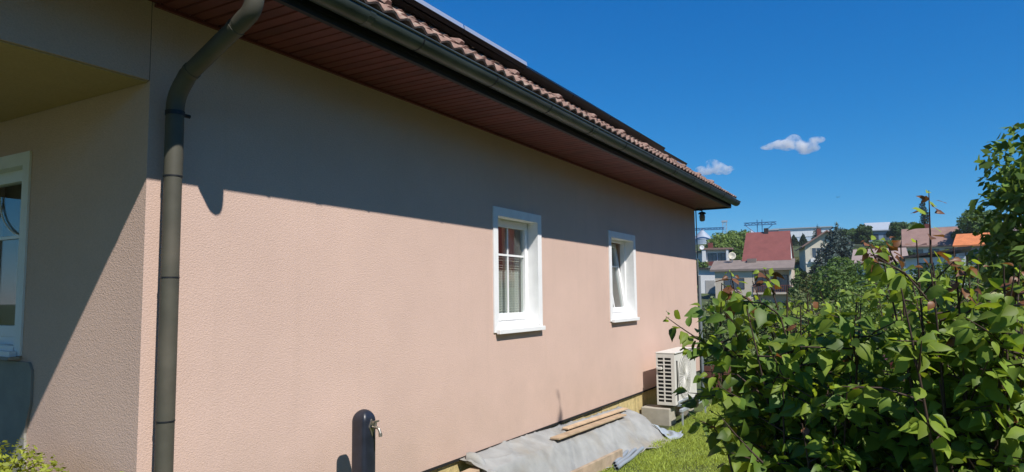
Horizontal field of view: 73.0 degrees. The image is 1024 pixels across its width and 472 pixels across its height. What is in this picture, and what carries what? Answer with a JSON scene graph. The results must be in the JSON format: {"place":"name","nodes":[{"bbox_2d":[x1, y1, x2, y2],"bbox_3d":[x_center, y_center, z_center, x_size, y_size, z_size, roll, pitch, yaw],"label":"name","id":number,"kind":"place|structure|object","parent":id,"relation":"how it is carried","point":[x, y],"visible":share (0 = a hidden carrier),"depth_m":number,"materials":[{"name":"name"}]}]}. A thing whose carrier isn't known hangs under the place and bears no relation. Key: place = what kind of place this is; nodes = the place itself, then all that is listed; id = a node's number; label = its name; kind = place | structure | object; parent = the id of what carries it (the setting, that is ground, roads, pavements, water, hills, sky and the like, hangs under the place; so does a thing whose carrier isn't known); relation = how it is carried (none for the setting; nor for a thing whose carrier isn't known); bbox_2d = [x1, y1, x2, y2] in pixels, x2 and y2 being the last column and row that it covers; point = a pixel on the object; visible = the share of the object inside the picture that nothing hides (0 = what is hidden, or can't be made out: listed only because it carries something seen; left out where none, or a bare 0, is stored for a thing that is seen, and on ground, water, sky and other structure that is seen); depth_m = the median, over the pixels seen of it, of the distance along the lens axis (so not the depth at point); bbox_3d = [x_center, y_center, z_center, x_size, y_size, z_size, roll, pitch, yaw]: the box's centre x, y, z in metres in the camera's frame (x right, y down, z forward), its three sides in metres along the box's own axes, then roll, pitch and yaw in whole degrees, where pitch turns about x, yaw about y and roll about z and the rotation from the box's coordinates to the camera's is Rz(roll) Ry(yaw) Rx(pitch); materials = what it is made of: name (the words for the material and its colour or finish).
{"place":"outdoors","nodes":[
{"label":"outdoors","id":0,"kind":"place"},
{"bbox_2d":[423,0,1023,238],"label":"sky","id":1,"kind":"structure","parent":0,"point":[809,113],"materials":[{"name":"blue"}]},
{"bbox_2d":[598,395,894,471],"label":"grass","id":2,"kind":"structure","parent":0,"point":[692,443],"depth_m":7.97,"materials":[{"name":"green plant"}]},
{"bbox_2d":[615,446,643,470],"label":"conduit","id":3,"kind":"object","parent":2,"relation":"on","point":[630,458],"visible":1,"depth_m":7.62,"materials":[{"name":"grey plastic"}]},
{"bbox_2d":[604,232,1022,471],"bbox_3d":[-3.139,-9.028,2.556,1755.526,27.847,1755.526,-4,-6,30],"label":"ground","id":4,"kind":"structure","parent":0,"point":[705,297],"depth_m":10.85,"materials":[{"name":"green plant"}]},
{"bbox_2d":[0,438,121,471],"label":"golden shrub","id":5,"kind":"object","parent":4,"relation":"on","point":[4,466],"visible":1,"depth_m":3.55,"materials":[{"name":"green plant"}]},
{"bbox_2d":[352,409,381,471],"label":"standpipe","id":6,"kind":"object","parent":4,"relation":"on","point":[364,424],"visible":1,"depth_m":4.52,"materials":[{"name":"grey plastic"}]},
{"bbox_2d":[0,0,740,471],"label":"house","id":7,"kind":"structure","parent":4,"relation":"on","point":[266,234],"depth_m":4.57,"materials":[{"name":"paint"}]},
{"bbox_2d":[0,151,31,356],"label":"window","id":8,"kind":"structure","parent":7,"relation":"in","point":[15,169],"depth_m":4.28,"materials":[{"name":"white plastic"}]},
{"bbox_2d":[402,0,512,63],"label":"mounting rail","id":9,"kind":"object","parent":7,"relation":"attached to","point":[449,27],"visible":0.01,"depth_m":7.70,"materials":[{"name":"metal"}]},
{"bbox_2d":[492,206,545,333],"bbox_3d":[-0.049,0.384,7.166,0.373,1.275,1.000,-4,-6,30],"label":"window","id":10,"kind":"structure","parent":7,"relation":"in","point":[517,296],"depth_m":7.41,"materials":[{"name":"white plastic"}]},
{"bbox_2d":[391,0,686,164],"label":"mounting rail","id":11,"kind":"object","parent":7,"relation":"attached to","point":[438,24],"visible":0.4,"depth_m":6.98,"materials":[{"name":"metal"}]},
{"bbox_2d":[405,0,463,31],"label":"solar panel","id":12,"kind":"object","parent":11,"relation":"attached to","point":[431,10],"visible":1,"depth_m":5.61,"materials":[{"name":"glass"}]},
{"bbox_2d":[461,25,526,68],"bbox_3d":[-0.748,-2.205,6.821,1.754,0.070,1.110,37,14,27],"label":"solar panel","id":13,"kind":"object","parent":11,"relation":"attached to","point":[487,43],"visible":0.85,"depth_m":6.36,"materials":[{"name":"glass"}]},
{"bbox_2d":[486,47,573,96],"bbox_3d":[-0.204,-2.110,7.807,1.750,0.040,1.110,37,14,27],"label":"solar panel","id":14,"kind":"object","parent":11,"relation":"attached to","point":[543,78],"visible":0.36,"depth_m":7.33,"materials":[{"name":"black glass"}]},
{"bbox_2d":[527,66,610,118],"bbox_3d":[0.362,-2.031,8.782,1.750,0.040,1.110,37,14,27],"label":"solar panel","id":15,"kind":"object","parent":11,"relation":"attached to","point":[580,100],"visible":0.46,"depth_m":8.46,"materials":[{"name":"black glass"}]},
{"bbox_2d":[531,68,640,135],"bbox_3d":[0.928,-1.951,9.757,1.750,0.040,1.110,37,14,27],"label":"solar panel","id":16,"kind":"object","parent":11,"relation":"attached to","point":[624,125],"visible":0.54,"depth_m":9.54,"materials":[{"name":"black glass"}]},
{"bbox_2d":[567,89,664,149],"bbox_3d":[1.493,-1.872,10.732,1.750,0.040,1.110,37,14,27],"label":"solar panel","id":17,"kind":"object","parent":11,"relation":"attached to","point":[651,141],"visible":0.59,"depth_m":10.49,"materials":[{"name":"black glass"}]},
{"bbox_2d":[608,230,639,322],"bbox_3d":[1.438,0.580,9.718,0.361,1.231,1.020,-4,-6,30],"label":"window","id":18,"kind":"structure","parent":7,"relation":"in","point":[626,274],"depth_m":10.02,"materials":[{"name":"white plastic"}]},
{"bbox_2d":[697,209,705,221],"bbox_3d":[3.595,-0.390,13.119,0.146,0.217,0.248,-4,-6,30],"label":"outdoor lamp","id":19,"kind":"object","parent":7,"relation":"attached to","point":[702,216],"visible":1,"depth_m":13.12,"materials":[{"name":"black metal"}]},
{"bbox_2d":[460,406,672,471],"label":"tarpaulin","id":20,"kind":"object","parent":4,"relation":"on","point":[540,451],"visible":0.72,"depth_m":7.15,"materials":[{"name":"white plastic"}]},
{"bbox_2d":[462,466,481,471],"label":"plank","id":21,"kind":"object","parent":20,"relation":"on","point":[474,469],"visible":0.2,"depth_m":5.93,"materials":[{"name":"beige wood"}]},
{"bbox_2d":[550,414,625,439],"bbox_3d":[0.916,2.163,7.899,0.105,0.072,1.950,-4,-6,29],"label":"plank","id":22,"kind":"object","parent":20,"relation":"on","point":[583,428],"visible":1,"depth_m":7.70,"materials":[{"name":"brown wood"}]},
{"bbox_2d":[562,408,627,429],"bbox_3d":[1.034,2.178,8.293,0.075,0.070,1.850,-4,-6,29],"label":"plank","id":23,"kind":"object","parent":20,"relation":"on","point":[577,424],"visible":1,"depth_m":8.10,"materials":[{"name":"brown wood"}]},
{"bbox_2d":[570,449,622,471],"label":"plank","id":24,"kind":"object","parent":20,"relation":"on","point":[601,463],"visible":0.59,"depth_m":7.25,"materials":[{"name":"brown wood"}]},
{"bbox_2d":[613,450,628,464],"bbox_3d":[1.228,2.476,7.750,0.042,0.053,0.659,-3,-5,22],"label":"conduit","id":25,"kind":"object","parent":20,"relation":"on","point":[625,452],"visible":0.7,"depth_m":7.76,"materials":[{"name":"grey plastic"}]},
{"bbox_2d":[614,448,636,467],"bbox_3d":[1.272,2.473,7.725,0.042,0.053,0.857,-3,-6,24],"label":"conduit","id":26,"kind":"object","parent":20,"relation":"on","point":[631,452],"visible":0.78,"depth_m":7.70,"materials":[{"name":"grey plastic"}]},
{"bbox_2d":[653,424,682,439],"bbox_3d":[2.065,2.534,9.096,0.421,0.182,0.579,-4,-6,30],"label":"plastic sheet","id":27,"kind":"object","parent":20,"relation":"on","point":[672,433],"visible":1,"depth_m":8.99,"materials":[{"name":"grey plastic"}]},
{"bbox_2d":[641,404,675,425],"bbox_3d":[2.116,2.587,9.979,0.420,0.250,0.300,-4,-6,30],"label":"concrete block","id":28,"kind":"object","parent":4,"relation":"on","point":[661,415],"depth_m":9.85,"materials":[{"name":"grey concrete"}]},
{"bbox_2d":[655,347,696,406],"bbox_3d":[2.468,2.089,10.323,0.345,0.775,1.158,-4,-6,30],"label":"air conditioner","id":29,"kind":"object","parent":28,"relation":"on","point":[675,368],"visible":0.9,"depth_m":9.90,"materials":[{"name":"beige metal"}]},
{"bbox_2d":[675,399,693,415],"bbox_3d":[2.596,2.654,10.807,0.420,0.250,0.300,-4,-6,30],"label":"concrete block","id":30,"kind":"object","parent":4,"relation":"on","point":[686,413],"depth_m":10.63,"materials":[{"name":"grey concrete"}]},
{"bbox_2d":[679,401,705,425],"bbox_3d":[2.694,2.644,10.224,0.045,0.345,1.330,-4,-6,30],"label":"support rail","id":31,"kind":"object","parent":4,"relation":"on","point":[683,409],"visible":0.48,"depth_m":9.71,"materials":[{"name":"grey metal"}]},
{"bbox_2d":[696,260,708,284],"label":"broadleaf tree","id":32,"kind":"object","parent":4,"relation":"on","point":[701,264],"visible":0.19,"depth_m":113.40,"materials":[{"name":"green plant"}]},
{"bbox_2d":[695,229,710,244],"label":"silo","id":33,"kind":"object","parent":4,"relation":"on","point":[703,236],"visible":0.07,"depth_m":248.75,"materials":[{"name":"metal"}]},
{"bbox_2d":[696,268,715,293],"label":"garage","id":34,"kind":"structure","parent":4,"relation":"on","point":[707,280],"depth_m":107.55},
{"bbox_2d":[705,280,714,293],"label":"door","id":35,"kind":"structure","parent":34,"relation":"in","point":[709,284],"depth_m":107.36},
{"bbox_2d":[695,220,726,232],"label":"conveyor","id":36,"kind":"object","parent":4,"relation":"on","point":[723,222],"visible":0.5,"depth_m":245.68,"materials":[{"name":"blue metal"}]},
{"bbox_2d":[696,243,732,267],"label":"hill house","id":37,"kind":"structure","parent":4,"relation":"on","point":[710,254],"depth_m":120.23,"materials":[{"name":"concrete"}]},
{"bbox_2d":[708,253,716,261],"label":"window","id":38,"kind":"structure","parent":37,"relation":"in","point":[711,256],"depth_m":120.48,"materials":[{"name":"glass"}]},
{"bbox_2d":[718,253,724,260],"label":"window","id":39,"kind":"structure","parent":37,"relation":"in","point":[721,255],"depth_m":119.92,"materials":[{"name":"glass"}]},
{"bbox_2d":[704,365,730,391],"bbox_3d":[3.939,2.814,13.248,0.480,0.710,0.100,-4,-6,30],"label":"board fence","id":40,"kind":"object","parent":4,"relation":"on","point":[709,368],"visible":0.23,"depth_m":13.26,"materials":[{"name":"brown paint"}]},
{"bbox_2d":[699,232,743,251],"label":"broadleaf tree","id":41,"kind":"object","parent":4,"relation":"on","point":[718,240],"visible":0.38,"depth_m":133.22,"materials":[{"name":"green plant"}]},
{"bbox_2d":[698,296,755,378],"bbox_3d":[6.870,3.629,22.867,2.444,3.301,2.527,3,-6,-37],"label":"bush","id":42,"kind":"object","parent":4,"relation":"on","point":[709,330],"visible":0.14,"depth_m":22.61,"materials":[{"name":"green plant"}]},
{"bbox_2d":[729,247,742,259],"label":"broadleaf tree","id":43,"kind":"object","parent":4,"relation":"on","point":[739,255],"visible":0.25,"depth_m":120.93,"materials":[{"name":"green plant"}]},
{"bbox_2d":[724,229,750,249],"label":"broadleaf tree","id":44,"kind":"object","parent":4,"relation":"on","point":[743,232],"visible":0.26,"depth_m":141.54,"materials":[{"name":"green plant"}]},
{"bbox_2d":[723,299,768,369],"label":"bush","id":45,"kind":"object","parent":4,"relation":"on","point":[756,304],"visible":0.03,"depth_m":28.03,"materials":[{"name":"green plant"}]},
{"bbox_2d":[710,228,794,302],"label":"hill house","id":46,"kind":"structure","parent":4,"relation":"on","point":[767,249],"depth_m":96.09,"materials":[{"name":"concrete"}]},
{"bbox_2d":[728,252,735,261],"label":"satellite dish","id":47,"kind":"object","parent":46,"relation":"attached to","point":[731,255],"visible":0.93,"depth_m":98.18,"materials":[{"name":"grey metal"}]},
{"bbox_2d":[724,278,744,288],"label":"window","id":48,"kind":"structure","parent":46,"relation":"in","point":[726,282],"depth_m":95.21,"materials":[{"name":"glass"}]},
{"bbox_2d":[756,275,768,290],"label":"window","id":49,"kind":"structure","parent":46,"relation":"in","point":[760,278],"depth_m":94.96,"materials":[{"name":"glass"}]},
{"bbox_2d":[771,275,787,290],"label":"window","id":50,"kind":"structure","parent":46,"relation":"in","point":[782,281],"depth_m":93.86,"materials":[{"name":"glass"}]},
{"bbox_2d":[744,220,775,231],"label":"gantry","id":51,"kind":"object","parent":4,"relation":"on","point":[761,222],"visible":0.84,"depth_m":244.05,"materials":[{"name":"blue metal"}]},
{"bbox_2d":[751,294,802,357],"bbox_3d":[12.402,4.925,33.499,3.763,4.226,3.071,-4,-6,30],"label":"bush","id":52,"kind":"object","parent":4,"relation":"on","point":[775,325],"visible":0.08,"depth_m":33.34,"materials":[{"name":"green plant"}]},
{"bbox_2d":[663,267,911,471],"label":"apricot shrub","id":53,"kind":"object","parent":4,"relation":"on","point":[794,402],"visible":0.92,"depth_m":2.44,"materials":[{"name":"green plant"}]},
{"bbox_2d":[791,234,798,246],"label":"conifer tree","id":54,"kind":"object","parent":4,"relation":"on","point":[795,241],"visible":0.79,"depth_m":185.02,"materials":[{"name":"green plant"}]},
{"bbox_2d":[783,274,808,323],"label":"bush","id":55,"kind":"object","parent":4,"relation":"on","point":[794,282],"visible":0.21,"depth_m":57.04,"materials":[{"name":"green plant"}]},
{"bbox_2d":[739,298,853,426],"bbox_3d":[2.129,1.367,5.096,0.928,1.811,1.436,-4,-6,30],"label":"lilac shrub","id":56,"kind":"object","parent":4,"relation":"on","point":[795,313],"visible":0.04,"depth_m":5.07,"materials":[{"name":"green plant"}]},
{"bbox_2d":[794,257,799,263],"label":"bush","id":57,"kind":"object","parent":4,"relation":"on","point":[797,260],"visible":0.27,"depth_m":137.59,"materials":[{"name":"green plant"}]},
{"bbox_2d":[794,268,807,286],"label":"bush","id":58,"kind":"object","parent":4,"relation":"on","point":[802,274],"visible":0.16,"depth_m":100.92,"materials":[{"name":"green plant"}]},
{"bbox_2d":[798,233,807,245],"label":"conifer tree","id":59,"kind":"object","parent":4,"relation":"on","point":[802,240],"visible":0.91,"depth_m":184.33,"materials":[{"name":"green plant"}]},
{"bbox_2d":[777,226,831,240],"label":"industrial hall","id":60,"kind":"structure","parent":4,"relation":"on","point":[807,232],"depth_m":263.21,"materials":[{"name":"white metal"}]},
{"bbox_2d":[778,287,839,336],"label":"bush","id":61,"kind":"object","parent":4,"relation":"on","point":[803,299],"visible":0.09,"depth_m":31.16,"materials":[{"name":"green plant"}]},
{"bbox_2d":[793,275,836,332],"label":"bush","id":62,"kind":"object","parent":4,"relation":"on","point":[805,283],"visible":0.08,"depth_m":47.64,"materials":[{"name":"green plant"}]},
{"bbox_2d":[811,224,821,239],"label":"conifer tree","id":63,"kind":"object","parent":4,"relation":"on","point":[814,233],"visible":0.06,"depth_m":174.28,"materials":[{"name":"green plant"}]},
{"bbox_2d":[795,229,849,271],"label":"hill house","id":64,"kind":"structure","parent":4,"relation":"on","point":[807,252],"depth_m":123.94,"materials":[{"name":"beige paint"}]},
{"bbox_2d":[811,247,823,257],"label":"window","id":65,"kind":"structure","parent":64,"relation":"in","point":[813,249],"depth_m":123.76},
{"bbox_2d":[806,222,854,296],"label":"spruce tree","id":66,"kind":"object","parent":4,"relation":"on","point":[840,245],"visible":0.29,"depth_m":97.03,"materials":[{"name":"green plant"}]},
{"bbox_2d":[799,256,884,322],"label":"broadleaf tree","id":67,"kind":"object","parent":4,"relation":"on","point":[831,274],"visible":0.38,"depth_m":42.57,"materials":[{"name":"green plant"}]},
{"bbox_2d":[836,229,857,242],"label":"broadleaf tree","id":68,"kind":"object","parent":4,"relation":"on","point":[851,233],"visible":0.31,"depth_m":178.64,"materials":[{"name":"green plant"}]},
{"bbox_2d":[789,286,907,423],"bbox_3d":[2.349,1.280,4.593,0.881,1.891,1.481,-2,-5,18],"label":"lilac shrub","id":69,"kind":"object","parent":4,"relation":"on","point":[884,368],"visible":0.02,"depth_m":4.76,"materials":[{"name":"green plant"}]},
{"bbox_2d":[854,224,872,246],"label":"broadleaf tree","id":70,"kind":"object","parent":4,"relation":"on","point":[864,232],"visible":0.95,"depth_m":168.86,"materials":[{"name":"green plant"}]},
{"bbox_2d":[830,282,902,349],"bbox_3d":[14.377,4.087,28.308,3.094,4.442,3.455,-4,-6,30],"label":"bush","id":71,"kind":"object","parent":4,"relation":"on","point":[846,305],"visible":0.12,"depth_m":28.55,"materials":[{"name":"green plant"}]},
{"bbox_2d":[863,222,891,245],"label":"hill house","id":72,"kind":"structure","parent":4,"relation":"on","point":[880,229],"depth_m":177.30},
{"bbox_2d":[865,240,892,248],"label":"broadleaf tree","id":73,"kind":"object","parent":4,"relation":"on","point":[879,243],"visible":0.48,"depth_m":144.97,"materials":[{"name":"green plant"}]},
{"bbox_2d":[851,248,907,307],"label":"hill house","id":74,"kind":"structure","parent":4,"relation":"on","point":[859,257],"depth_m":82.33,"materials":[{"name":"white paint"}]},
{"bbox_2d":[849,283,923,368],"bbox_3d":[12.264,3.441,22.744,2.606,3.936,2.480,-4,-6,30],"label":"bush","id":75,"kind":"object","parent":4,"relation":"on","point":[874,316],"visible":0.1,"depth_m":22.73,"materials":[{"name":"green plant"}]},
{"bbox_2d":[843,262,930,333],"bbox_3d":[21.303,4.444,38.296,5.106,6.576,5.925,0,-5,-5],"label":"broadleaf tree","id":76,"kind":"object","parent":4,"relation":"on","point":[868,282],"visible":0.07,"depth_m":38.48,"materials":[{"name":"green plant"}]},
{"bbox_2d":[885,221,908,239],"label":"broadleaf tree","id":77,"kind":"object","parent":4,"relation":"on","point":[895,228],"visible":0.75,"depth_m":160.86,"materials":[{"name":"green plant"}]},
{"bbox_2d":[902,221,917,225],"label":"broadleaf tree","id":78,"kind":"object","parent":4,"relation":"on","point":[912,223],"visible":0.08,"depth_m":208.21,"materials":[{"name":"green plant"}]},
{"bbox_2d":[905,249,918,267],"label":"broadleaf tree","id":79,"kind":"object","parent":4,"relation":"on","point":[910,252],"visible":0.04,"depth_m":93.46,"materials":[{"name":"green plant"}]},
{"bbox_2d":[919,199,928,225],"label":"cypress tree","id":80,"kind":"object","parent":4,"relation":"on","point":[923,217],"visible":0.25,"depth_m":129.15,"materials":[{"name":"green plant"}]},
{"bbox_2d":[829,190,1023,471],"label":"apricot shrub","id":81,"kind":"object","parent":4,"relation":"on","point":[981,429],"visible":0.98,"depth_m":2.12,"materials":[{"name":"green plant"}]},
{"bbox_2d":[901,224,958,255],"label":"hill house","id":82,"kind":"structure","parent":4,"relation":"on","point":[921,236],"depth_m":121.17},
{"bbox_2d":[876,290,988,405],"bbox_3d":[2.634,1.241,4.148,0.855,1.882,1.189,-5,-6,39],"label":"lilac shrub","id":83,"kind":"object","parent":4,"relation":"on","point":[920,329],"visible":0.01,"depth_m":4.15,"materials":[{"name":"green plant"}]},
{"bbox_2d":[899,246,971,299],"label":"hill house","id":84,"kind":"structure","parent":4,"relation":"on","point":[908,260],"depth_m":64.36,"materials":[{"name":"white paint"}]},
{"bbox_2d":[919,263,933,272],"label":"window","id":85,"kind":"structure","parent":84,"relation":"in","point":[921,264],"depth_m":64.36,"materials":[{"name":"glass"}]},
{"bbox_2d":[902,262,981,332],"bbox_3d":[15.717,3.394,25.436,3.283,4.964,3.413,3,-6,-33],"label":"bush","id":86,"kind":"object","parent":4,"relation":"on","point":[915,271],"visible":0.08,"depth_m":25.62,"materials":[{"name":"green plant"}]},
{"bbox_2d":[916,258,993,327],"bbox_3d":[18.680,3.584,28.223,4.239,5.523,3.688,-4,-6,30],"label":"broadleaf tree","id":87,"kind":"object","parent":4,"relation":"on","point":[961,268],"visible":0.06,"depth_m":28.62,"materials":[{"name":"green plant"}]},
{"bbox_2d":[951,209,996,239],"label":"broadleaf tree","id":88,"kind":"object","parent":4,"relation":"on","point":[964,224],"visible":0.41,"depth_m":115.43,"materials":[{"name":"green plant"}]},
{"bbox_2d":[938,291,1022,470],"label":"lilac shrub","id":89,"kind":"object","parent":4,"relation":"on","point":[982,325],"visible":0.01,"depth_m":3.81,"materials":[{"name":"green plant"}]},
{"bbox_2d":[966,123,1023,301],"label":"walnut tree","id":90,"kind":"object","parent":4,"relation":"on","point":[1008,195],"visible":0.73,"depth_m":9.04,"materials":[{"name":"green plant"}]},
{"bbox_2d":[985,234,1009,286],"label":"broadleaf tree","id":91,"kind":"object","parent":4,"relation":"on","point":[987,250],"visible":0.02,"depth_m":73.56,"materials":[{"name":"green plant"}]},
{"bbox_2d":[953,232,997,286],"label":"hill house","id":92,"kind":"structure","parent":0,"point":[964,240],"depth_m":84.01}
]}

